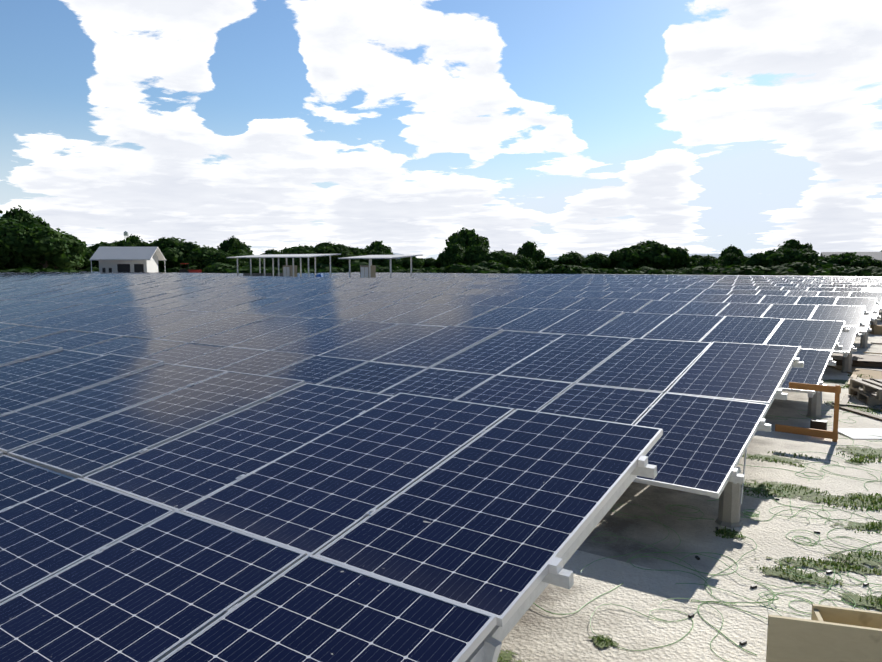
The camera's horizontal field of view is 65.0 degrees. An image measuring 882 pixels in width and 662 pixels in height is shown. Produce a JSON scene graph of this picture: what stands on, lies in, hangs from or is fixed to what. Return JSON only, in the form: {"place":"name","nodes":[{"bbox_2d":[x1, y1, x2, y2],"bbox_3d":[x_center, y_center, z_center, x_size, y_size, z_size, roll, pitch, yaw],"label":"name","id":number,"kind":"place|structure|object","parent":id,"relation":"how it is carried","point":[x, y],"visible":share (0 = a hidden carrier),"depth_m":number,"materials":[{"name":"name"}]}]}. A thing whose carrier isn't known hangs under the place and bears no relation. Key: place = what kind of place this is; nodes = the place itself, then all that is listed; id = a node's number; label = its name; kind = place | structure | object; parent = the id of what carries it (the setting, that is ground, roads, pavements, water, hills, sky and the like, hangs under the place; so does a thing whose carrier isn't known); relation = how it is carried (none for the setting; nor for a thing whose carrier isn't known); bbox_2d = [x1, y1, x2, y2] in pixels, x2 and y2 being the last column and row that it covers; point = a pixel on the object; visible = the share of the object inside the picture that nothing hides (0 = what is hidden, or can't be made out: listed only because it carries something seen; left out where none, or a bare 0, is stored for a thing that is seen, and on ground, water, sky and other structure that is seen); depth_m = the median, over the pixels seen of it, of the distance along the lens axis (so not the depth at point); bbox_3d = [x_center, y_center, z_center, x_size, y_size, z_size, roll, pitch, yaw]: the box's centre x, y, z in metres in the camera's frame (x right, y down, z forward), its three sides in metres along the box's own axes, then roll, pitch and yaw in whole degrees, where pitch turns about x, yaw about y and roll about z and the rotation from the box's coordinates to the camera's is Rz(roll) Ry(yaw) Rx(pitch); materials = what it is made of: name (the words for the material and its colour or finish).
{"place":"outdoors","nodes":[
{"label":"outdoors","id":0,"kind":"place"},
{"bbox_2d":[0,0,881,258],"label":"sky","id":1,"kind":"structure","parent":0,"point":[585,127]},
{"bbox_2d":[393,253,753,259],"bbox_3d":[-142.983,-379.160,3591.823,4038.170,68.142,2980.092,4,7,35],"label":"distant hills","id":2,"kind":"structure","parent":0,"point":[712,255],"depth_m":3413.54,"materials":[{"name":"green plant"}]},
{"bbox_2d":[499,311,881,661],"bbox_3d":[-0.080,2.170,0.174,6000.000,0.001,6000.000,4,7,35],"label":"ground","id":3,"kind":"structure","parent":0,"point":[536,634],"depth_m":5.07,"materials":[{"name":"beige sand"}]},
{"bbox_2d":[0,218,35,229],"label":"tree","id":4,"kind":"object","parent":3,"relation":"on","point":[7,222],"depth_m":101.33,"materials":[{"name":"green plant"}]},
{"bbox_2d":[0,267,38,272],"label":"bush","id":5,"kind":"object","parent":3,"relation":"on","point":[25,270],"visible":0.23,"depth_m":88.83,"materials":[{"name":"green plant"}]},
{"bbox_2d":[0,223,43,269],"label":"tree","id":6,"kind":"object","parent":3,"relation":"on","point":[17,229],"visible":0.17,"depth_m":96.21,"materials":[{"name":"green plant"}]},
{"bbox_2d":[0,205,49,228],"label":"tall tree","id":7,"kind":"object","parent":3,"relation":"on","point":[22,215],"visible":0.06,"depth_m":122.96,"materials":[{"name":"green plant"}]},
{"bbox_2d":[0,227,89,268],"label":"tree","id":8,"kind":"object","parent":3,"relation":"on","point":[48,247],"visible":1,"depth_m":96.77,"materials":[{"name":"green plant"}]},
{"bbox_2d":[35,267,60,271],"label":"bush","id":9,"kind":"object","parent":3,"relation":"on","point":[47,269],"visible":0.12,"depth_m":94.76,"materials":[{"name":"green plant"}]},
{"bbox_2d":[33,223,83,243],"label":"tree","id":10,"kind":"object","parent":3,"relation":"on","point":[50,228],"depth_m":118.58,"materials":[{"name":"green plant"}]},
{"bbox_2d":[48,237,87,269],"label":"tree","id":11,"kind":"object","parent":3,"relation":"on","point":[79,265],"depth_m":104.35,"materials":[{"name":"green plant"}]},
{"bbox_2d":[73,247,98,269],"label":"tree","id":12,"kind":"object","parent":3,"relation":"on","point":[87,257],"visible":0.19,"depth_m":117.00,"materials":[{"name":"green plant"}]},
{"bbox_2d":[89,241,116,267],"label":"tree","id":13,"kind":"object","parent":3,"relation":"on","point":[93,247],"visible":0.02,"depth_m":120.43,"materials":[{"name":"green plant"}]},
{"bbox_2d":[90,247,165,272],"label":"control building","id":14,"kind":"structure","parent":3,"relation":"on","point":[154,254],"depth_m":88.86,"materials":[{"name":"white paint"}]},
{"bbox_2d":[89,259,165,272],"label":"control building trim","id":15,"kind":"structure","parent":14,"relation":"attached to","point":[123,259],"depth_m":87.84,"materials":[{"name":"metal"}]},
{"bbox_2d":[114,234,147,246],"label":"tall tree","id":16,"kind":"object","parent":3,"relation":"on","point":[133,241],"visible":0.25,"depth_m":126.84,"materials":[{"name":"green plant"}]},
{"bbox_2d":[159,267,180,272],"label":"bush","id":17,"kind":"object","parent":3,"relation":"on","point":[169,270],"visible":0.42,"depth_m":118.06,"materials":[{"name":"green plant"}]},
{"bbox_2d":[145,236,198,268],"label":"tree","id":18,"kind":"object","parent":3,"relation":"on","point":[175,252],"visible":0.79,"depth_m":121.43,"materials":[{"name":"green plant"}]},
{"bbox_2d":[178,263,201,272],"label":"red tractor","id":19,"kind":"object","parent":3,"relation":"on","point":[189,271],"visible":0.5,"depth_m":100.57,"materials":[{"name":"red paint"}]},
{"bbox_2d":[183,245,221,268],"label":"tree","id":20,"kind":"object","parent":3,"relation":"on","point":[196,256],"visible":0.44,"depth_m":112.59,"materials":[{"name":"green plant"}]},
{"bbox_2d":[202,251,242,267],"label":"tree","id":21,"kind":"object","parent":3,"relation":"on","point":[220,256],"visible":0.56,"depth_m":107.03,"materials":[{"name":"green plant"}]},
{"bbox_2d":[202,262,248,272],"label":"bush","id":22,"kind":"object","parent":3,"relation":"on","point":[218,267],"visible":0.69,"depth_m":101.45,"materials":[{"name":"green plant"}]},
{"bbox_2d":[217,235,252,253],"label":"tall tree","id":23,"kind":"object","parent":3,"relation":"on","point":[230,244],"visible":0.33,"depth_m":136.26,"materials":[{"name":"green plant"}]},
{"bbox_2d":[227,248,253,255],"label":"tree","id":24,"kind":"object","parent":3,"relation":"on","point":[238,252],"visible":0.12,"depth_m":128.26,"materials":[{"name":"green plant"}]},
{"bbox_2d":[239,255,263,266],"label":"tree","id":25,"kind":"object","parent":3,"relation":"on","point":[254,261],"visible":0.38,"depth_m":110.59,"materials":[{"name":"green plant"}]},
{"bbox_2d":[241,265,271,272],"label":"bush","id":26,"kind":"object","parent":3,"relation":"on","point":[255,269],"visible":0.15,"depth_m":102.31,"materials":[{"name":"green plant"}]},
{"bbox_2d":[260,249,281,267],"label":"tree","id":27,"kind":"object","parent":3,"relation":"on","point":[268,262],"visible":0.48,"depth_m":114.71,"materials":[{"name":"green plant"}]},
{"bbox_2d":[265,267,282,275],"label":"bush","id":28,"kind":"object","parent":3,"relation":"on","point":[271,270],"visible":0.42,"depth_m":100.14,"materials":[{"name":"green plant"}]},
{"bbox_2d":[227,254,340,276],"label":"open shelter","id":29,"kind":"object","parent":3,"relation":"on","point":[289,270],"visible":0.5,"depth_m":65.52,"materials":[{"name":"metal"}]},
{"bbox_2d":[279,246,318,267],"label":"tree","id":30,"kind":"object","parent":3,"relation":"on","point":[304,261],"visible":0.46,"depth_m":112.86,"materials":[{"name":"green plant"}]},
{"bbox_2d":[312,246,329,263],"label":"tree","id":31,"kind":"object","parent":3,"relation":"on","point":[320,250],"visible":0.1,"depth_m":119.07,"materials":[{"name":"green plant"}]},
{"bbox_2d":[313,242,335,249],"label":"tree","id":32,"kind":"object","parent":3,"relation":"on","point":[325,244],"visible":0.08,"depth_m":130.51,"materials":[{"name":"green plant"}]},
{"bbox_2d":[309,263,340,272],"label":"bush","id":33,"kind":"object","parent":3,"relation":"on","point":[321,268],"visible":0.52,"depth_m":105.03,"materials":[{"name":"green plant"}]},
{"bbox_2d":[0,340,662,661],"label":"solar table","id":34,"kind":"object","parent":3,"relation":"on","point":[151,510],"visible":1,"depth_m":3.60,"materials":[{"name":"blue glass"}]},
{"bbox_2d":[325,266,347,272],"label":"bush","id":35,"kind":"object","parent":3,"relation":"on","point":[341,270],"visible":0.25,"depth_m":104.35,"materials":[{"name":"green plant"}]},
{"bbox_2d":[318,244,362,266],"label":"tree","id":36,"kind":"object","parent":3,"relation":"on","point":[345,251],"visible":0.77,"depth_m":109.30,"materials":[{"name":"green plant"}]},
{"bbox_2d":[341,261,389,272],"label":"bush","id":37,"kind":"object","parent":3,"relation":"on","point":[355,266],"visible":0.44,"depth_m":105.63,"materials":[{"name":"green plant"}]},
{"bbox_2d":[357,248,382,263],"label":"tree","id":38,"kind":"object","parent":3,"relation":"on","point":[364,252],"visible":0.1,"depth_m":115.22,"materials":[{"name":"green plant"}]},
{"bbox_2d":[365,241,392,253],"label":"tall tree","id":39,"kind":"object","parent":3,"relation":"on","point":[377,246],"visible":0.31,"depth_m":144.94,"materials":[{"name":"green plant"}]},
{"bbox_2d":[338,254,422,277],"bbox_3d":[-5.194,-5.067,59.433,5.900,3.007,4.238,4,7,35],"label":"open shelter","id":40,"kind":"object","parent":3,"relation":"on","point":[368,271],"visible":0.56,"depth_m":59.36,"materials":[{"name":"metal"}]},
{"bbox_2d":[372,253,403,267],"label":"tree","id":41,"kind":"object","parent":3,"relation":"on","point":[384,262],"visible":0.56,"depth_m":112.73,"materials":[{"name":"green plant"}]},
{"bbox_2d":[376,264,404,272],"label":"bush","id":42,"kind":"object","parent":3,"relation":"on","point":[396,267],"visible":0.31,"depth_m":107.22,"materials":[{"name":"green plant"}]},
{"bbox_2d":[0,299,803,527],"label":"solar table","id":43,"kind":"object","parent":3,"relation":"on","point":[705,406],"visible":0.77,"depth_m":8.71,"materials":[{"name":"blue glass"}]},
{"bbox_2d":[401,256,423,269],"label":"tree","id":44,"kind":"object","parent":3,"relation":"on","point":[417,263],"visible":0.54,"depth_m":113.27,"materials":[{"name":"green plant"}]},
{"bbox_2d":[405,266,438,272],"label":"bush","id":45,"kind":"object","parent":3,"relation":"on","point":[430,268],"visible":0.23,"depth_m":106.06,"materials":[{"name":"green plant"}]},
{"bbox_2d":[0,287,848,418],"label":"solar table","id":46,"kind":"object","parent":3,"relation":"on","point":[816,340],"visible":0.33,"depth_m":14.60,"materials":[{"name":"blue glass"}]},
{"bbox_2d":[422,257,439,267],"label":"tree","id":47,"kind":"object","parent":3,"relation":"on","point":[431,261],"visible":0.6,"depth_m":117.67,"materials":[{"name":"green plant"}]},
{"bbox_2d":[0,281,868,372],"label":"solar table","id":48,"kind":"object","parent":3,"relation":"on","point":[851,316],"visible":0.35,"depth_m":20.09,"materials":[{"name":"blue glass"}]},
{"bbox_2d":[0,277,879,347],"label":"solar table","id":49,"kind":"object","parent":3,"relation":"on","point":[869,303],"visible":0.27,"depth_m":25.58,"materials":[{"name":"blue glass"}]},
{"bbox_2d":[0,275,881,324],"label":"solar table","id":50,"kind":"object","parent":3,"relation":"on","point":[877,308],"visible":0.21,"depth_m":31.55,"materials":[{"name":"blue glass"}]},
{"bbox_2d":[0,273,881,321],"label":"solar table","id":51,"kind":"object","parent":3,"relation":"on","point":[738,287],"visible":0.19,"depth_m":37.02,"materials":[{"name":"blue glass"}]},
{"bbox_2d":[0,272,881,289],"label":"solar table","id":52,"kind":"object","parent":3,"relation":"on","point":[714,283],"visible":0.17,"depth_m":43.39,"materials":[{"name":"blue glass"}]},
{"bbox_2d":[435,242,468,266],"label":"tree","id":53,"kind":"object","parent":3,"relation":"on","point":[452,253],"visible":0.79,"depth_m":115.17,"materials":[{"name":"green plant"}]},
{"bbox_2d":[437,263,469,272],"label":"bush","id":54,"kind":"object","parent":3,"relation":"on","point":[457,268],"visible":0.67,"depth_m":104.61,"materials":[{"name":"green plant"}]},
{"bbox_2d":[445,227,464,244],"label":"tall tree","id":55,"kind":"object","parent":3,"relation":"on","point":[455,234],"visible":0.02,"depth_m":155.24,"materials":[{"name":"green plant"}]},
{"bbox_2d":[36,272,881,285],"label":"solar table","id":56,"kind":"object","parent":3,"relation":"on","point":[755,282],"visible":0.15,"depth_m":44.85,"materials":[{"name":"blue glass"}]},
{"bbox_2d":[447,229,490,253],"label":"tall tree","id":57,"kind":"object","parent":3,"relation":"on","point":[466,238],"visible":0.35,"depth_m":145.21,"materials":[{"name":"green plant"}]},
{"bbox_2d":[463,244,489,265],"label":"tree","id":58,"kind":"object","parent":3,"relation":"on","point":[475,254],"visible":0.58,"depth_m":116.02,"materials":[{"name":"green plant"}]},
{"bbox_2d":[78,271,881,282],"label":"solar table","id":59,"kind":"object","parent":3,"relation":"on","point":[241,274],"visible":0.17,"depth_m":50.55,"materials":[{"name":"blue glass"}]},
{"bbox_2d":[462,265,498,273],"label":"bush","id":60,"kind":"object","parent":3,"relation":"on","point":[477,269],"visible":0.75,"depth_m":102.52,"materials":[{"name":"green plant"}]},
{"bbox_2d":[470,260,508,271],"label":"bush","id":61,"kind":"object","parent":3,"relation":"on","point":[492,264],"visible":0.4,"depth_m":105.23,"materials":[{"name":"green plant"}]},
{"bbox_2d":[483,250,507,263],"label":"tree","id":62,"kind":"object","parent":3,"relation":"on","point":[497,257],"visible":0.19,"depth_m":115.56,"materials":[{"name":"green plant"}]},
{"bbox_2d":[499,267,526,273],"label":"bush","id":63,"kind":"object","parent":3,"relation":"on","point":[515,270],"visible":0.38,"depth_m":104.87,"materials":[{"name":"green plant"}]},
{"bbox_2d":[500,254,533,269],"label":"tree","id":64,"kind":"object","parent":3,"relation":"on","point":[518,260],"visible":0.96,"depth_m":111.95,"materials":[{"name":"green plant"}]},
{"bbox_2d":[517,241,545,261],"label":"tall tree","id":65,"kind":"object","parent":3,"relation":"on","point":[527,249],"visible":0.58,"depth_m":143.77,"materials":[{"name":"green plant"}]},
{"bbox_2d":[535,257,558,269],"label":"tree","id":66,"kind":"object","parent":3,"relation":"on","point":[545,263],"visible":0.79,"depth_m":117.05,"materials":[{"name":"green plant"}]},
{"bbox_2d":[551,264,582,273],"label":"bush","id":67,"kind":"object","parent":3,"relation":"on","point":[563,269],"visible":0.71,"depth_m":100.28,"materials":[{"name":"green plant"}]},
{"bbox_2d":[557,254,588,266],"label":"tree","id":68,"kind":"object","parent":3,"relation":"on","point":[575,259],"visible":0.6,"depth_m":117.73,"materials":[{"name":"green plant"}]},
{"bbox_2d":[576,266,599,273],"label":"bush","id":69,"kind":"object","parent":3,"relation":"on","point":[587,270],"visible":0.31,"depth_m":100.65,"materials":[{"name":"green plant"}]},
{"bbox_2d":[297,273,881,280],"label":"solar table","id":70,"kind":"object","parent":3,"relation":"on","point":[358,275],"visible":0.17,"depth_m":60.78,"materials":[{"name":"blue glass"}]},
{"bbox_2d":[582,254,613,269],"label":"tree","id":71,"kind":"object","parent":3,"relation":"on","point":[599,261],"visible":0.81,"depth_m":111.67,"materials":[{"name":"green plant"}]},
{"bbox_2d":[334,273,881,279],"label":"solar table","id":72,"kind":"object","parent":3,"relation":"on","point":[622,276],"visible":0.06,"depth_m":60.51,"materials":[{"name":"blue glass"}]},
{"bbox_2d":[347,272,881,278],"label":"solar table","id":73,"kind":"object","parent":3,"relation":"on","point":[654,275],"visible":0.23,"depth_m":63.06,"materials":[{"name":"blue glass"}]},
{"bbox_2d":[602,268,640,273],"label":"bush","id":74,"kind":"object","parent":3,"relation":"on","point":[615,270],"visible":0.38,"depth_m":100.23,"materials":[{"name":"green plant"}]},
{"bbox_2d":[609,246,640,269],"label":"tree","id":75,"kind":"object","parent":3,"relation":"on","point":[627,258],"visible":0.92,"depth_m":108.64,"materials":[{"name":"green plant"}]},
{"bbox_2d":[615,269,643,273],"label":"bush","id":76,"kind":"object","parent":3,"relation":"on","point":[630,271],"visible":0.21,"depth_m":99.89,"materials":[{"name":"green plant"}]},
{"bbox_2d":[635,266,656,273],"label":"bush","id":77,"kind":"object","parent":3,"relation":"on","point":[645,269],"visible":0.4,"depth_m":103.57,"materials":[{"name":"green plant"}]},
{"bbox_2d":[637,240,658,246],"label":"tree","id":78,"kind":"object","parent":3,"relation":"on","point":[649,242],"visible":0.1,"depth_m":122.72,"materials":[{"name":"green plant"}]},
{"bbox_2d":[647,270,673,274],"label":"bush","id":79,"kind":"object","parent":3,"relation":"on","point":[660,272],"visible":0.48,"depth_m":99.81,"materials":[{"name":"green plant"}]},
{"bbox_2d":[634,242,688,270],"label":"tree","id":80,"kind":"object","parent":3,"relation":"on","point":[659,256],"visible":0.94,"depth_m":110.04,"materials":[{"name":"green plant"}]},
{"bbox_2d":[673,270,701,274],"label":"bush","id":81,"kind":"object","parent":3,"relation":"on","point":[684,273],"visible":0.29,"depth_m":100.06,"materials":[{"name":"green plant"}]},
{"bbox_2d":[675,256,700,268],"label":"tree","id":82,"kind":"object","parent":3,"relation":"on","point":[687,261],"visible":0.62,"depth_m":112.08,"materials":[{"name":"green plant"}]},
{"bbox_2d":[497,373,881,661],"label":"grass tufts","id":83,"kind":"object","parent":3,"relation":"on","point":[862,458],"visible":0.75,"depth_m":6.17,"materials":[{"name":"green plant"}]},
{"bbox_2d":[498,379,881,661],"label":"weed mats","id":84,"kind":"object","parent":3,"relation":"on","point":[812,495],"visible":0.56,"depth_m":5.20,"materials":[{"name":"green plant"}]},
{"bbox_2d":[676,264,721,274],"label":"bush","id":85,"kind":"object","parent":3,"relation":"on","point":[702,270],"visible":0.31,"depth_m":100.31,"materials":[{"name":"green plant"}]},
{"bbox_2d":[533,410,881,661],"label":"vines","id":86,"kind":"object","parent":3,"relation":"on","point":[768,599],"visible":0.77,"depth_m":5.07,"materials":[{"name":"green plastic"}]},
{"bbox_2d":[693,256,722,266],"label":"tree","id":87,"kind":"object","parent":3,"relation":"on","point":[706,260],"visible":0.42,"depth_m":108.74,"materials":[{"name":"green plant"}]},
{"bbox_2d":[717,253,742,267],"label":"tree","id":88,"kind":"object","parent":3,"relation":"on","point":[729,259],"visible":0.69,"depth_m":110.31,"materials":[{"name":"green plant"}]},
{"bbox_2d":[718,244,743,259],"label":"tall tree","id":89,"kind":"object","parent":3,"relation":"on","point":[734,250],"visible":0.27,"depth_m":137.58,"materials":[{"name":"green plant"}]},
{"bbox_2d":[708,264,771,274],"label":"bush","id":90,"kind":"object","parent":3,"relation":"on","point":[733,269],"visible":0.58,"depth_m":94.34,"materials":[{"name":"green plant"}]},
{"bbox_2d":[613,274,881,276],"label":"empty rack","id":91,"kind":"object","parent":3,"relation":"on","point":[754,275],"visible":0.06,"depth_m":67.83,"materials":[{"name":"metal"}]},
{"bbox_2d":[743,252,765,266],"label":"tree","id":92,"kind":"object","parent":3,"relation":"on","point":[755,260],"visible":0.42,"depth_m":108.77,"materials":[{"name":"green plant"}]},
{"bbox_2d":[762,247,801,267],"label":"tree","id":93,"kind":"object","parent":3,"relation":"on","point":[765,255],"visible":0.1,"depth_m":104.07,"materials":[{"name":"green plant"}]},
{"bbox_2d":[765,265,799,275],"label":"bush","id":94,"kind":"object","parent":3,"relation":"on","point":[778,270],"visible":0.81,"depth_m":92.27,"materials":[{"name":"green plant"}]},
{"bbox_2d":[688,315,881,661],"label":"debris","id":95,"kind":"object","parent":3,"relation":"on","point":[826,633],"visible":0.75,"depth_m":2.90,"materials":[{"name":"brown wood"}]},
{"bbox_2d":[765,261,817,275],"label":"bush","id":96,"kind":"object","parent":3,"relation":"on","point":[801,268],"visible":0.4,"depth_m":94.54,"materials":[{"name":"green plant"}]},
{"bbox_2d":[766,248,822,267],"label":"tree","id":97,"kind":"object","parent":3,"relation":"on","point":[788,255],"visible":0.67,"depth_m":98.98,"materials":[{"name":"green plant"}]},
{"bbox_2d":[777,239,812,249],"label":"tall tree","id":98,"kind":"object","parent":3,"relation":"on","point":[792,243],"visible":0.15,"depth_m":122.14,"materials":[{"name":"green plant"}]},
{"bbox_2d":[812,261,842,267],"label":"bush","id":99,"kind":"object","parent":3,"relation":"on","point":[823,264],"visible":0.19,"depth_m":102.22,"materials":[{"name":"green plant"}]},
{"bbox_2d":[807,268,861,275],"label":"bush","id":100,"kind":"object","parent":3,"relation":"on","point":[841,272],"visible":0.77,"depth_m":89.78,"materials":[{"name":"green plant"}]},
{"bbox_2d":[827,252,861,266],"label":"tree","id":101,"kind":"object","parent":3,"relation":"on","point":[844,259],"visible":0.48,"depth_m":102.36,"materials":[{"name":"green plant"}]},
{"bbox_2d":[820,252,881,259],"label":"building","id":102,"kind":"structure","parent":3,"relation":"on","point":[877,255],"depth_m":116.65,"materials":[{"name":"grey"}]},
{"bbox_2d":[849,255,881,268],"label":"tree","id":103,"kind":"object","parent":3,"relation":"on","point":[864,261],"visible":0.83,"depth_m":97.14,"materials":[{"name":"green plant"}]},
{"bbox_2d":[858,266,881,275],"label":"bush","id":104,"kind":"object","parent":3,"relation":"on","point":[871,271],"visible":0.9,"depth_m":88.18,"materials":[{"name":"green plant"}]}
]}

